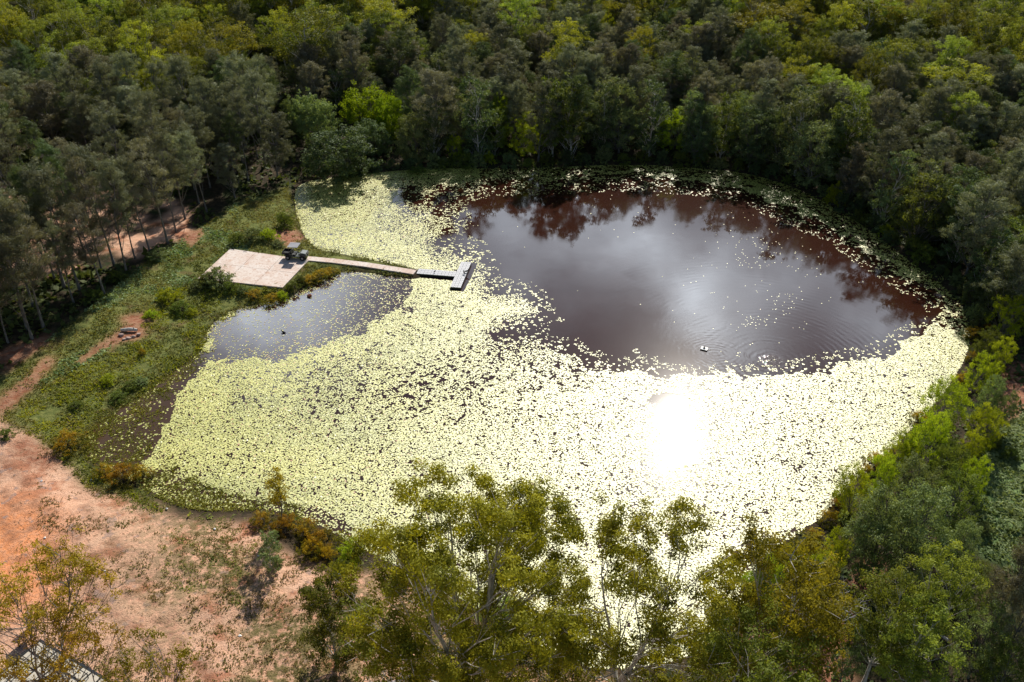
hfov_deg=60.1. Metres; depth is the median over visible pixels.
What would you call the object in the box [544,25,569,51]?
she oak
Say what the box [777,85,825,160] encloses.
young tree
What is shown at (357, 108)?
vine covered tree
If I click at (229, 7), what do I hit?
gum tree
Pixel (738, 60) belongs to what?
she oak
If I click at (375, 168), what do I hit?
bush
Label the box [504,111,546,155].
wattle tree
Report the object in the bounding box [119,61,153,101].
gum tree
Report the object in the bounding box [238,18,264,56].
paperbark tree
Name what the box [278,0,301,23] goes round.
gum tree
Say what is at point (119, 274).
bush
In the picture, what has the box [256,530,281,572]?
young tree
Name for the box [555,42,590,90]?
she oak
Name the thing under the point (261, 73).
she oak
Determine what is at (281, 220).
bush
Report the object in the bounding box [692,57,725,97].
she oak
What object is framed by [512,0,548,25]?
gum tree
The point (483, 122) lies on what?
paperbark tree
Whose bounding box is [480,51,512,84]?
she oak
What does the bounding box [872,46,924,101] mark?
she oak
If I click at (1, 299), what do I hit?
she oak
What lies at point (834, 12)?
gum tree
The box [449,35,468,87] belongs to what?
she oak
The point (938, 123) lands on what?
she oak
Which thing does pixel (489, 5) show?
she oak
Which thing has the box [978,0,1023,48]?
gum tree
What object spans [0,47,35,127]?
she oak
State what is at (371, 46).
paperbark tree
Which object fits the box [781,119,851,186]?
paperbark tree
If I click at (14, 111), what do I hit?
she oak
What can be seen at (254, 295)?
shrub
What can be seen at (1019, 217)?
she oak
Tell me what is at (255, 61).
she oak
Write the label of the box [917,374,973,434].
wattle tree
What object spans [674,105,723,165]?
paperbark tree
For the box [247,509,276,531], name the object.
shrub
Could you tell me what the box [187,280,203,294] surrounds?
bush
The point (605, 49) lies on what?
she oak
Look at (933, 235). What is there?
paperbark tree
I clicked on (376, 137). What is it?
spreading tree
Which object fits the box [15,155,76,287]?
she oak
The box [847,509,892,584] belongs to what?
paperbark tree
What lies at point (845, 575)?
track weeds
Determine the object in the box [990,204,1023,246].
paperbark tree
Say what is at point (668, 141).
wattle tree
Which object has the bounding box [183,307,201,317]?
bush
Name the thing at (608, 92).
she oak
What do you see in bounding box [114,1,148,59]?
gum tree
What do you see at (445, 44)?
she oak
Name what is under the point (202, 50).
gum tree
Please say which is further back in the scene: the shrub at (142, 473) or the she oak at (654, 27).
the she oak at (654, 27)
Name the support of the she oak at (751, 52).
on the ground at (18, 501)
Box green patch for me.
[92,482,273,614]
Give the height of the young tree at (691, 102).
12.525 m
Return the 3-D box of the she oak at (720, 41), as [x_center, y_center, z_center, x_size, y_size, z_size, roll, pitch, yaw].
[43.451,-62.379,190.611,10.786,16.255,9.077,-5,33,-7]
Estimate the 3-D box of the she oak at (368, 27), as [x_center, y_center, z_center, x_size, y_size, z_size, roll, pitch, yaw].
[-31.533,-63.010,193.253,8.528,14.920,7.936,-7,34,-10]
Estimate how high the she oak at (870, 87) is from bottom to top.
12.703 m
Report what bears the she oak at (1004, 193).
on the ground at (18, 501)
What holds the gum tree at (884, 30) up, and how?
on the ground at (18, 501)
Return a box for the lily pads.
[85,165,969,668]
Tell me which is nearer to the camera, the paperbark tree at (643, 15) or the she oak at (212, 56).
the she oak at (212, 56)
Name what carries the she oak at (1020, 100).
on the ground at (18, 501)
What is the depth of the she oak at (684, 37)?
186.40 m
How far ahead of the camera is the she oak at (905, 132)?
142.22 m
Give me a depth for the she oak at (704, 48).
185.03 m
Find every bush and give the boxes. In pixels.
[0,426,19,441]
[67,399,84,412]
[81,288,106,302]
[98,373,115,387]
[106,268,127,283]
[108,389,130,404]
[123,379,139,393]
[135,376,148,386]
[141,309,160,318]
[146,247,170,263]
[154,287,186,305]
[169,299,196,316]
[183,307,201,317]
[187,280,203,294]
[194,271,218,290]
[202,265,237,294]
[222,279,238,294]
[226,232,244,246]
[235,284,248,295]
[238,226,266,244]
[259,227,280,239]
[270,238,285,248]
[273,554,286,567]
[275,209,299,231]
[275,291,289,301]
[285,281,301,291]
[294,275,304,285]
[331,557,354,579]
[336,535,362,565]
[354,151,369,173]
[370,163,383,172]
[386,158,398,169]
[407,165,426,175]
[423,152,441,169]
[432,159,450,170]
[446,633,477,651]
[468,150,486,168]
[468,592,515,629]
[483,151,497,163]
[500,150,518,169]
[520,158,535,168]
[556,147,574,168]
[592,145,614,162]
[635,149,651,162]
[709,156,728,170]
[736,570,753,588]
[801,177,813,187]
[817,183,831,196]
[822,181,849,206]
[833,188,854,213]
[870,211,886,233]
[876,224,894,236]
[878,229,901,245]
[902,232,923,254]
[910,244,938,269]
[948,277,977,298]
[956,276,990,310]
[965,302,987,321]
[965,307,998,335]
[977,520,995,539]
[983,431,1002,449]
[1000,446,1021,461]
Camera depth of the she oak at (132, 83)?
158.58 m
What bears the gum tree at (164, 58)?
on the ground at (18, 501)
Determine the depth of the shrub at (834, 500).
85.33 m
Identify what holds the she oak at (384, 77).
on the ground at (18, 501)
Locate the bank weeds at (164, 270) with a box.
[0,187,410,511]
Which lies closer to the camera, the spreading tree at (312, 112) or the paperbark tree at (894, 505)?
the paperbark tree at (894, 505)
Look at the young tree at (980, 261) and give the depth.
116.59 m
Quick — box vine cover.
[17,203,248,383]
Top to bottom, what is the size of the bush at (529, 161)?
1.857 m
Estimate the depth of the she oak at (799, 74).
159.64 m
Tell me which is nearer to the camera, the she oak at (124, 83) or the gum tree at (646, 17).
the she oak at (124, 83)
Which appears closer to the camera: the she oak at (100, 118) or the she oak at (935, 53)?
the she oak at (100, 118)
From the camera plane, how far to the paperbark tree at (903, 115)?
157.60 m
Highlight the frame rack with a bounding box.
[2,644,88,681]
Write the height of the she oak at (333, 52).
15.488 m
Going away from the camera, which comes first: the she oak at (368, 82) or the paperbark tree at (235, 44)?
the she oak at (368, 82)
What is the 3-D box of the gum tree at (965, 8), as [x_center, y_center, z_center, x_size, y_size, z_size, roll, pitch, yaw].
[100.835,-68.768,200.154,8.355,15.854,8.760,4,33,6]
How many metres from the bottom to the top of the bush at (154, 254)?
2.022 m
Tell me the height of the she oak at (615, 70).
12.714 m
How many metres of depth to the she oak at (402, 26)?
194.37 m
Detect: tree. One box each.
[0,0,34,71]
[0,4,34,64]
[0,525,128,681]
[1,0,45,19]
[5,0,60,34]
[6,610,133,681]
[11,18,60,66]
[28,30,87,89]
[29,3,70,42]
[37,7,88,53]
[38,0,88,41]
[52,0,92,39]
[53,0,101,18]
[55,32,91,70]
[59,0,92,15]
[59,3,123,55]
[63,103,104,142]
[69,35,118,84]
[71,75,113,105]
[72,0,102,19]
[76,0,108,20]
[86,0,126,34]
[89,82,126,123]
[91,0,140,33]
[94,24,117,54]
[98,625,201,681]
[105,25,154,75]
[107,129,141,165]
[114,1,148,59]
[114,18,166,85]
[116,0,160,21]
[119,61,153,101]
[121,0,176,26]
[124,15,171,98]
[126,15,158,56]
[132,54,159,113]
[133,81,155,106]
[134,2,205,42]
[138,6,179,53]
[149,54,200,105]
[153,78,193,117]
[156,4,199,44]
[157,18,214,70]
[157,53,181,77]
[162,0,193,15]
[162,0,201,30]
[168,31,197,57]
[170,0,205,41]
[176,55,214,109]
[178,0,206,23]
[186,30,235,70]
[195,9,239,58]
[199,0,232,43]
[199,0,252,15]
[202,0,236,43]
[204,0,250,23]
[207,21,267,71]
[218,35,248,58]
[226,51,250,75]
[230,21,252,51]
[234,0,267,36]
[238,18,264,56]
[242,0,272,29]
[247,105,270,134]
[248,17,271,51]
[251,30,279,65]
[253,0,285,29]
[253,15,279,61]
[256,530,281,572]
[257,0,288,19]
[259,0,349,93]
[263,466,290,520]
[265,7,296,65]
[273,0,313,36]
[273,11,324,82]
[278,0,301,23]
[278,50,315,95]
[279,93,305,135]
[282,0,343,60]
[287,87,342,147]
[295,2,330,36]
[296,561,373,671]
[297,0,340,17]
[300,123,383,184]
[316,0,362,16]
[324,5,352,59]
[324,67,344,113]
[326,456,608,681]
[333,59,376,103]
[335,0,376,25]
[335,586,440,681]
[337,0,367,29]
[338,81,392,134]
[339,0,400,22]
[348,117,393,160]
[350,0,419,49]
[354,42,379,75]
[355,9,373,24]
[359,77,385,107]
[360,8,409,57]
[360,59,377,87]
[372,90,407,139]
[384,87,404,113]
[392,109,434,164]
[401,0,439,31]
[404,35,431,66]
[411,0,437,24]
[411,13,432,41]
[416,30,431,47]
[417,22,431,39]
[417,96,452,158]
[419,37,438,52]
[422,0,460,40]
[428,0,474,16]
[431,52,448,98]
[434,90,483,149]
[443,17,470,38]
[445,134,463,162]
[450,74,472,102]
[452,9,473,34]
[454,0,481,27]
[454,29,493,69]
[456,98,491,135]
[457,72,499,159]
[464,90,493,149]
[482,567,613,681]
[484,102,507,156]
[489,91,512,145]
[491,0,508,11]
[496,0,541,42]
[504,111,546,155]
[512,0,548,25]
[514,10,548,67]
[523,47,539,72]
[532,72,571,157]
[539,36,562,59]
[541,17,593,74]
[542,489,756,681]
[546,0,582,16]
[548,77,593,161]
[561,0,600,20]
[578,74,652,145]
[585,82,622,152]
[592,95,639,152]
[594,0,626,22]
[600,0,648,23]
[601,13,616,28]
[602,7,619,26]
[623,72,646,102]
[624,25,658,62]
[625,81,652,120]
[627,8,659,30]
[633,79,675,156]
[635,16,662,39]
[641,0,684,23]
[643,38,663,56]
[645,20,669,50]
[649,54,672,98]
[651,10,670,25]
[651,107,689,151]
[657,7,688,41]
[658,21,675,43]
[669,591,834,681]
[671,87,707,152]
[674,19,692,43]
[674,51,700,83]
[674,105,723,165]
[679,0,698,9]
[684,100,724,153]
[687,17,716,51]
[691,511,860,681]
[706,84,746,162]
[709,85,729,120]
[710,0,749,23]
[715,24,741,66]
[716,90,751,141]
[722,100,781,167]
[725,91,768,153]
[727,2,816,59]
[731,79,768,118]
[732,0,781,30]
[739,110,784,163]
[751,15,801,66]
[751,552,780,595]
[753,37,791,79]
[754,101,803,171]
[759,68,786,94]
[759,589,798,635]
[760,0,804,34]
[760,547,819,610]
[776,55,822,93]
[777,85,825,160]
[778,87,824,176]
[779,0,824,57]
[780,0,819,76]
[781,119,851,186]
[783,45,825,86]
[784,29,832,83]
[794,0,825,55]
[794,557,868,651]
[798,36,845,75]
[798,40,832,69]
[800,22,826,61]
[805,62,840,107]
[806,0,839,35]
[808,69,847,104]
[809,13,843,49]
[809,542,839,601]
[814,0,860,42]
[816,1,866,42]
[816,104,859,182]
[818,2,855,30]
[818,74,867,112]
[819,526,854,570]
[820,78,872,133]
[821,0,863,29]
[821,90,882,179]
[827,62,853,86]
[829,623,874,679]
[830,460,872,520]
[836,134,869,188]
[836,479,929,586]
[838,0,903,54]
[839,553,941,681]
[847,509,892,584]
[849,46,897,93]
[849,125,883,186]
[849,151,891,205]
[856,0,902,53]
[856,149,920,229]
[860,34,920,91]
[862,99,906,128]
[862,448,900,500]
[864,11,901,47]
[867,0,923,52]
[871,588,974,681]
[878,476,965,586]
[879,172,973,251]
[881,425,920,472]
[884,2,904,51]
[884,450,946,517]
[888,539,993,671]
[889,23,919,64]
[890,17,933,47]
[890,36,938,80]
[894,4,940,47]
[900,158,947,236]
[902,405,959,475]
[904,0,949,41]
[911,57,994,107]
[916,181,963,245]
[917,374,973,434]
[918,460,991,545]
[919,0,966,13]
[920,0,952,22]
[922,35,973,84]
[923,0,976,49]
[926,438,971,493]
[928,163,1005,230]
[934,90,990,143]
[935,184,987,266]
[944,517,983,576]
[945,1,980,39]
[945,595,1018,679]
[946,32,993,73]
[946,125,986,183]
[952,0,1015,40]
[955,24,981,44]
[955,454,993,500]
[955,558,996,618]
[956,427,990,469]
[961,12,1021,58]
[962,350,1004,393]
[964,402,1009,455]
[966,227,1018,293]
[968,1,997,44]
[968,325,1003,361]
[969,372,1007,421]
[970,139,1009,174]
[970,633,1023,681]
[973,242,1023,318]
[974,42,1003,61]
[977,0,1022,43]
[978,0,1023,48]
[978,215,1023,276]
[983,293,1023,340]
[985,150,1020,200]
[985,334,1018,376]
[987,390,1020,430]
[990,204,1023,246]
[993,102,1023,158]
[994,11,1023,72]
[994,24,1023,69]
[994,265,1008,293]
[999,229,1023,281]
[1006,2,1023,49]
[1009,39,1023,76]
[1010,26,1023,62]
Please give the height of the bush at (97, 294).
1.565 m
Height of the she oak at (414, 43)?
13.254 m
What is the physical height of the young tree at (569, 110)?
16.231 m
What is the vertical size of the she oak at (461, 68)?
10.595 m
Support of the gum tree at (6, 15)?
on the ground at (18, 501)
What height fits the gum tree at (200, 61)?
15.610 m
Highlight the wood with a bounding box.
[0,0,1023,314]
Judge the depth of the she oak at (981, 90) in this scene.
148.43 m
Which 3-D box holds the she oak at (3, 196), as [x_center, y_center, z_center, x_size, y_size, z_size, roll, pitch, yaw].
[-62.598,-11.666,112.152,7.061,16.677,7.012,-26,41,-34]
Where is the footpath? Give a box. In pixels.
[306,256,416,274]
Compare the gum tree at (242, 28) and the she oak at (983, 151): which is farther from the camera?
the gum tree at (242, 28)
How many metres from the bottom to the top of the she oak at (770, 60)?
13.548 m
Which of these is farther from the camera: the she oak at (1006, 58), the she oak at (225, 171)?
the she oak at (1006, 58)
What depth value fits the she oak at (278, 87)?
172.65 m
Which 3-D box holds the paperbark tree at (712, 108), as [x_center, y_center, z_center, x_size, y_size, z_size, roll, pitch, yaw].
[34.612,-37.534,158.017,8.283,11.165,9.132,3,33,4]
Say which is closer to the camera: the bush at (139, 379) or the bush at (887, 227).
the bush at (139, 379)
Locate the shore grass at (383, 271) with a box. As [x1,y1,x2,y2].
[59,159,987,680]
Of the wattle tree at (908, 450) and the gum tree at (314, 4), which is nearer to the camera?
the wattle tree at (908, 450)
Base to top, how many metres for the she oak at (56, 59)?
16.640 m
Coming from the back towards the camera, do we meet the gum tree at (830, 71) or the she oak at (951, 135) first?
the gum tree at (830, 71)
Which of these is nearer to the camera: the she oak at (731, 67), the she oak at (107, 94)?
the she oak at (107, 94)
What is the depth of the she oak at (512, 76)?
162.66 m
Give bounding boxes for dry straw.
[12,429,700,681]
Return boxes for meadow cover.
[965,411,1023,573]
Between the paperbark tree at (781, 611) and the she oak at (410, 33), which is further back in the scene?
the she oak at (410, 33)
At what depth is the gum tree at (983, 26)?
195.71 m
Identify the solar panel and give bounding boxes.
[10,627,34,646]
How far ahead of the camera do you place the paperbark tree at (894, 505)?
73.82 m
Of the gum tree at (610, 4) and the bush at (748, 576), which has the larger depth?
the gum tree at (610, 4)
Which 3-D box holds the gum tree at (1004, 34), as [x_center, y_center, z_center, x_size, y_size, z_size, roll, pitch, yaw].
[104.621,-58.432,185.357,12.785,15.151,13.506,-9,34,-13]
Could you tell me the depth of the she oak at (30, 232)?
105.13 m
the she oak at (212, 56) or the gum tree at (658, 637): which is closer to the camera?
the gum tree at (658, 637)
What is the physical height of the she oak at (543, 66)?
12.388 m
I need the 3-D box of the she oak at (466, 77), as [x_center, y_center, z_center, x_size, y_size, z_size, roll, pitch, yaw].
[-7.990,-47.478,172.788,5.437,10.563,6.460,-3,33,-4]
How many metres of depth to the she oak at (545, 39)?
189.19 m
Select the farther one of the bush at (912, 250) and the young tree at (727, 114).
the young tree at (727, 114)
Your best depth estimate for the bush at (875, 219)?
136.05 m
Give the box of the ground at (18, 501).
[0,1,1023,681]
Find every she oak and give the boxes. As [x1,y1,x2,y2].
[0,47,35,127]
[0,68,34,148]
[0,72,18,148]
[0,86,28,160]
[0,99,19,172]
[0,102,20,162]
[0,137,27,243]
[0,187,44,306]
[0,195,44,329]
[0,196,60,329]
[0,223,41,339]
[0,262,20,342]
[2,39,47,129]
[4,158,57,279]
[9,70,40,137]
[10,184,48,246]
[13,183,44,255]
[15,117,49,166]
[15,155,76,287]
[19,79,69,147]
[22,166,82,290]
[26,68,49,125]
[26,138,86,262]
[36,75,65,141]
[38,47,94,115]
[42,220,77,302]
[44,136,85,206]
[54,141,115,265]
[55,156,109,270]
[56,91,89,150]
[57,44,113,99]
[57,142,95,202]
[58,62,87,98]
[58,201,115,294]
[60,90,103,157]
[68,64,97,100]
[70,98,100,155]
[84,97,132,161]
[84,99,136,180]
[85,55,117,110]
[86,54,123,95]
[88,156,135,270]
[96,88,125,112]
[105,183,138,258]
[106,44,148,134]
[106,155,149,250]
[108,85,154,157]
[108,112,132,147]
[116,79,140,123]
[117,76,144,110]
[118,137,180,243]
[122,89,157,170]
[132,89,177,193]
[133,110,162,174]
[136,103,162,152]
[137,40,167,95]
[143,128,188,232]
[144,55,180,111]
[151,133,203,218]
[158,96,180,163]
[159,94,193,135]
[163,48,201,120]
[168,106,198,189]
[168,130,207,211]
[172,120,205,203]
[174,102,201,177]
[179,41,201,59]
[183,106,214,187]
[186,69,223,169]
[189,93,210,155]
[191,82,245,159]
[195,47,233,126]
[198,58,232,115]
[198,95,219,133]
[198,127,227,178]
[208,54,235,105]
[208,81,225,141]
[208,142,246,197]
[215,76,250,163]
[216,50,253,149]
[217,61,241,114]
[219,87,256,181]
[219,110,244,183]
[223,142,240,173]
[231,61,251,89]
[233,67,274,166]
[233,71,249,139]
[233,87,259,158]
[242,53,278,151]
[248,66,273,143]
[251,56,287,134]
[253,62,283,120]
[254,55,283,96]
[255,111,295,176]
[289,41,334,102]
[295,58,330,105]
[313,66,332,97]
[321,30,348,99]
[328,31,371,94]
[332,24,370,73]
[338,21,374,71]
[356,17,379,51]
[362,73,390,109]
[363,57,379,87]
[372,14,396,59]
[372,29,418,88]
[373,30,407,82]
[377,56,397,90]
[382,59,401,88]
[394,20,411,46]
[394,64,431,117]
[395,27,419,59]
[403,40,429,81]
[404,59,423,94]
[408,67,460,155]
[410,96,438,130]
[416,62,434,93]
[421,71,449,118]
[422,51,435,67]
[427,12,460,52]
[431,45,448,71]
[435,22,470,83]
[435,60,451,80]
[438,39,452,55]
[441,83,469,135]
[443,43,483,93]
[444,71,459,86]
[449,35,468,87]
[454,59,473,76]
[459,74,476,100]
[460,23,478,57]
[460,41,497,76]
[464,75,491,138]
[472,22,500,52]
[472,42,499,73]
[476,0,515,38]
[476,6,500,35]
[477,62,491,80]
[478,73,510,140]
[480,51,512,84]
[485,20,528,68]
[486,59,530,133]
[489,96,508,128]
[498,37,532,73]
[499,79,534,139]
[501,21,521,48]
[502,44,532,76]
[511,83,530,128]
[515,75,531,127]
[520,79,565,161]
[523,71,536,112]
[525,29,554,75]
[527,39,542,69]
[527,58,555,110]
[533,69,564,113]
[538,59,561,82]
[539,53,554,70]
[541,59,562,76]
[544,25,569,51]
[549,27,580,56]
[550,74,598,154]
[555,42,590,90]
[562,59,575,81]
[569,39,596,82]
[570,14,604,50]
[575,11,612,54]
[576,53,604,100]
[576,53,611,120]
[577,105,598,142]
[583,32,620,95]
[587,30,605,44]
[594,78,620,114]
[601,25,620,48]
[604,58,625,81]
[607,28,623,46]
[611,42,646,81]
[614,77,644,141]
[617,39,648,72]
[618,63,654,123]
[638,23,660,56]
[639,57,656,94]
[639,63,656,110]
[644,49,692,127]
[647,43,666,66]
[647,88,672,137]
[650,55,678,88]
[652,40,678,81]
[653,67,680,106]
[656,41,673,58]
[663,27,683,52]
[665,67,693,114]
[673,31,699,66]
[678,77,716,135]
[679,45,711,102]
[681,90,691,116]
[683,22,721,66]
[689,70,722,143]
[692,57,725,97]
[694,12,737,69]
[700,44,715,73]
[710,60,728,92]
[713,74,742,133]
[719,72,738,95]
[721,40,746,70]
[724,57,742,80]
[728,56,748,79]
[731,27,768,80]
[735,58,766,98]
[741,51,787,110]
[744,74,786,136]
[747,30,763,59]
[748,46,782,86]
[755,57,774,91]
[770,72,806,133]
[773,77,806,104]
[778,74,812,135]
[796,91,824,149]
[801,79,853,162]
[819,87,859,165]
[822,29,854,72]
[828,27,873,83]
[828,44,870,90]
[834,141,876,205]
[851,36,893,86]
[853,122,912,219]
[854,79,876,109]
[857,86,910,157]
[864,107,885,159]
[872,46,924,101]
[872,61,916,122]
[877,129,909,175]
[882,134,914,191]
[893,105,927,139]
[896,89,919,114]
[896,101,917,131]
[897,110,940,174]
[901,127,955,201]
[904,119,946,188]
[906,86,962,134]
[908,75,969,132]
[909,72,927,90]
[910,161,960,203]
[914,155,951,191]
[915,52,939,87]
[917,77,937,102]
[918,124,963,175]
[919,40,947,78]
[921,20,960,81]
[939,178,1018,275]
[945,79,999,153]
[946,101,993,158]
[949,144,970,172]
[955,51,989,85]
[957,150,992,206]
[958,71,992,100]
[960,61,991,92]
[965,50,998,91]
[965,147,1000,191]
[967,174,1015,255]
[969,534,1023,653]
[970,235,1023,326]
[971,89,1013,148]
[975,150,1017,212]
[978,99,1023,153]
[981,53,1020,95]
[985,70,1017,105]
[986,580,1023,681]
[987,47,1018,90]
[988,135,1023,166]
[994,170,1023,227]
[996,80,1023,132]
[996,107,1023,160]
[996,142,1023,213]
[999,215,1023,257]
[1005,63,1023,133]
[1005,134,1023,186]
[1012,84,1023,132]
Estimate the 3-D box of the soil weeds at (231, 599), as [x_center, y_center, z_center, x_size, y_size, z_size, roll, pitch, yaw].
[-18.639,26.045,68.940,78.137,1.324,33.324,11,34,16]
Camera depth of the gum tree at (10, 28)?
189.36 m
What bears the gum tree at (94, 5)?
on the ground at (18, 501)
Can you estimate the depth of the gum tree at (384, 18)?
190.40 m
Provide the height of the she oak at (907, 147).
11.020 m
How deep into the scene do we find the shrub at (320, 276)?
123.12 m
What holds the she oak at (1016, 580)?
on the ground at (18, 501)
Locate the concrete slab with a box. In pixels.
[198,249,307,288]
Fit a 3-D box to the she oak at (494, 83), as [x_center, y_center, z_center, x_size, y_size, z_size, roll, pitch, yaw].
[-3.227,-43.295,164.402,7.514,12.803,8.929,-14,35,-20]
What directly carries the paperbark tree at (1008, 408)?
on the ground at (18, 501)
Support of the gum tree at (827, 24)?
on the ground at (18, 501)
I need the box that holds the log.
[120,327,137,331]
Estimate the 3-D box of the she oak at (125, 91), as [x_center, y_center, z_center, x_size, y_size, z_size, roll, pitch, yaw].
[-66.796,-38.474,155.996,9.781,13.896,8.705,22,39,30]
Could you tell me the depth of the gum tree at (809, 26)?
194.86 m
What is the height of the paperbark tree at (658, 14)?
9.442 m
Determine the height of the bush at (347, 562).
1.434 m
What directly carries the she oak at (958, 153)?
on the ground at (18, 501)
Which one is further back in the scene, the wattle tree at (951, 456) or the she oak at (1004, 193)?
the she oak at (1004, 193)
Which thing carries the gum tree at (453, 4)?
on the ground at (18, 501)
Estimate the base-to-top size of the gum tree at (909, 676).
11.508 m
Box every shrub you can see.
[45,428,92,458]
[89,463,115,484]
[101,460,138,490]
[131,464,156,480]
[137,348,145,356]
[241,288,262,303]
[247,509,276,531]
[259,292,282,308]
[268,512,297,539]
[288,515,320,544]
[293,536,327,563]
[297,524,339,555]
[301,273,318,286]
[307,268,332,282]
[312,543,340,565]
[322,267,340,275]
[804,527,823,540]
[816,506,842,530]
[827,496,843,510]
[860,463,875,477]
[861,451,888,470]
[905,410,927,427]
[948,371,971,386]
[960,325,987,343]
[964,351,982,362]
[984,322,995,333]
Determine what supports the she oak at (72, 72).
on the ground at (18, 501)
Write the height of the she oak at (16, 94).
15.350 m
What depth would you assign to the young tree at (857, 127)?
143.50 m
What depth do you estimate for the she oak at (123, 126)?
154.27 m
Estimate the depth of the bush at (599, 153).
159.39 m
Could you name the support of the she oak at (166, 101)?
on the ground at (18, 501)
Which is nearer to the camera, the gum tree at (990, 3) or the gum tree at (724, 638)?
the gum tree at (724, 638)
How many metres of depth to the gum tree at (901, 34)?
192.92 m
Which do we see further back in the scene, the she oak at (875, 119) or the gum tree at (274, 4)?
the gum tree at (274, 4)
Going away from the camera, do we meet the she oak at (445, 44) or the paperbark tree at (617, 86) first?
the paperbark tree at (617, 86)
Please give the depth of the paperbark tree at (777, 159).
150.97 m
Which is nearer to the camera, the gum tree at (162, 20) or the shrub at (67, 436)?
the shrub at (67, 436)
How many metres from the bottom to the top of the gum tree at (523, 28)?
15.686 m
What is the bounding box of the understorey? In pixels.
[0,19,1023,390]
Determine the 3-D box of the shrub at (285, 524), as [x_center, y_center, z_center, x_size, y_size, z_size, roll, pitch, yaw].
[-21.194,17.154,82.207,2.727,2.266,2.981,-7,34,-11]
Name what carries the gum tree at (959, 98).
on the ground at (18, 501)
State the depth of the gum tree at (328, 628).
66.23 m
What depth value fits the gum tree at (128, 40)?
173.15 m
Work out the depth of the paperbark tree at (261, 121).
167.06 m
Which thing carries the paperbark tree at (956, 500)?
on the ground at (18, 501)
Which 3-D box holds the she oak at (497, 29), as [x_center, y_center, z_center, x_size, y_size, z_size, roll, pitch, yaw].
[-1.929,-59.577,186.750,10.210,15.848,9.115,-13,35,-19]
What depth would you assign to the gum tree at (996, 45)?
182.16 m
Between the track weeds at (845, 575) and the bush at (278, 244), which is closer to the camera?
the track weeds at (845, 575)
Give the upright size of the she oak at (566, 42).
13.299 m
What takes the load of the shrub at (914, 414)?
on the ground at (18, 501)
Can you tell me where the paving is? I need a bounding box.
[0,639,110,681]
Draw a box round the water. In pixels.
[84,165,968,668]
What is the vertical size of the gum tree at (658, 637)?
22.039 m
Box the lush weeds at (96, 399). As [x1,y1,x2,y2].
[1,286,293,513]
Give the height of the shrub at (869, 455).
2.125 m
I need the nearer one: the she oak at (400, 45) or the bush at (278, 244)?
the bush at (278, 244)
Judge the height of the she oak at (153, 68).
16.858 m
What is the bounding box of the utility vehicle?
[282,242,308,260]
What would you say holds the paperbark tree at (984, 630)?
on the ground at (18, 501)
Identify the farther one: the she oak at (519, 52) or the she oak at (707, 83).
the she oak at (519, 52)
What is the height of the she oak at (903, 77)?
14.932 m
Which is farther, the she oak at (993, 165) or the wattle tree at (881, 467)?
the she oak at (993, 165)
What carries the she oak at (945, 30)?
on the ground at (18, 501)
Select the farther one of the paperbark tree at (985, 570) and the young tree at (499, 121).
the young tree at (499, 121)
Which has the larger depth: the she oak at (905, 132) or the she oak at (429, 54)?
the she oak at (429, 54)
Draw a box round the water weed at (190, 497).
[79,349,306,519]
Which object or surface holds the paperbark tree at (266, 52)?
on the ground at (18, 501)
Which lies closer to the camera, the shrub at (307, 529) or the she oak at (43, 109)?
the shrub at (307, 529)
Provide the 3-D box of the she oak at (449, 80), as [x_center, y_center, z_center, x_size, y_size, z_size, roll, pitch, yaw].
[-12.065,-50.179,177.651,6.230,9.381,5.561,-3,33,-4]
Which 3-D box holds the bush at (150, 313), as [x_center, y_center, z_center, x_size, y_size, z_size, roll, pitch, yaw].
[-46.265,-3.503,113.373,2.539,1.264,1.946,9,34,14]
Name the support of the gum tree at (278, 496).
on the ground at (18, 501)
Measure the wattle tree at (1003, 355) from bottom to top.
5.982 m
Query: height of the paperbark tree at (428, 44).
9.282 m
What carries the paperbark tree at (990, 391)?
on the ground at (18, 501)
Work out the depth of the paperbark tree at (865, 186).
140.40 m
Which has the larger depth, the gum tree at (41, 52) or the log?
the gum tree at (41, 52)
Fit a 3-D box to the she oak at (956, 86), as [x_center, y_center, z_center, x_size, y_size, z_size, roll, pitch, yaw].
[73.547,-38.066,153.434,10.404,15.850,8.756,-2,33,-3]
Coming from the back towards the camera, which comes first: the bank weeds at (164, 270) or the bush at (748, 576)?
the bank weeds at (164, 270)
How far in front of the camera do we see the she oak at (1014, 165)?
127.48 m
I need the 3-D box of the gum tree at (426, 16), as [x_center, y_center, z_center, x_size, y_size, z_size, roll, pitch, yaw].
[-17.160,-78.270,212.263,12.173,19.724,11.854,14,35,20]
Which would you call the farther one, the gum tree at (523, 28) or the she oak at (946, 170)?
the gum tree at (523, 28)
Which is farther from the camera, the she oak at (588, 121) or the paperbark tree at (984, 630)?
the she oak at (588, 121)
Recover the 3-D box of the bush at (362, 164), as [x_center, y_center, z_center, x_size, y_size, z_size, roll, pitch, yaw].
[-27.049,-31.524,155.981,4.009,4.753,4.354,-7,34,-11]
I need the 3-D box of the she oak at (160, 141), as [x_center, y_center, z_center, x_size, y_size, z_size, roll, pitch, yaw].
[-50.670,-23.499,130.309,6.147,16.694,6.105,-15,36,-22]
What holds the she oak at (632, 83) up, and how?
on the ground at (18, 501)
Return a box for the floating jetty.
[416,262,470,289]
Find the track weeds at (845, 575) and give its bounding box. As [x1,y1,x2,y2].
[753,400,1023,681]
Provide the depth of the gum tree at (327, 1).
205.35 m
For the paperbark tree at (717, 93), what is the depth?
169.07 m
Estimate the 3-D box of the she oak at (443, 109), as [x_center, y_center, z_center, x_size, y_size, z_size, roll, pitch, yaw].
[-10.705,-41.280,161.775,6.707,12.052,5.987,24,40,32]
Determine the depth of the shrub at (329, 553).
78.91 m
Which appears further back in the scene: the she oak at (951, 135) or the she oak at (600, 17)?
the she oak at (600, 17)
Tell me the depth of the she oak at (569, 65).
180.22 m
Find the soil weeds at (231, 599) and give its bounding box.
[36,440,723,681]

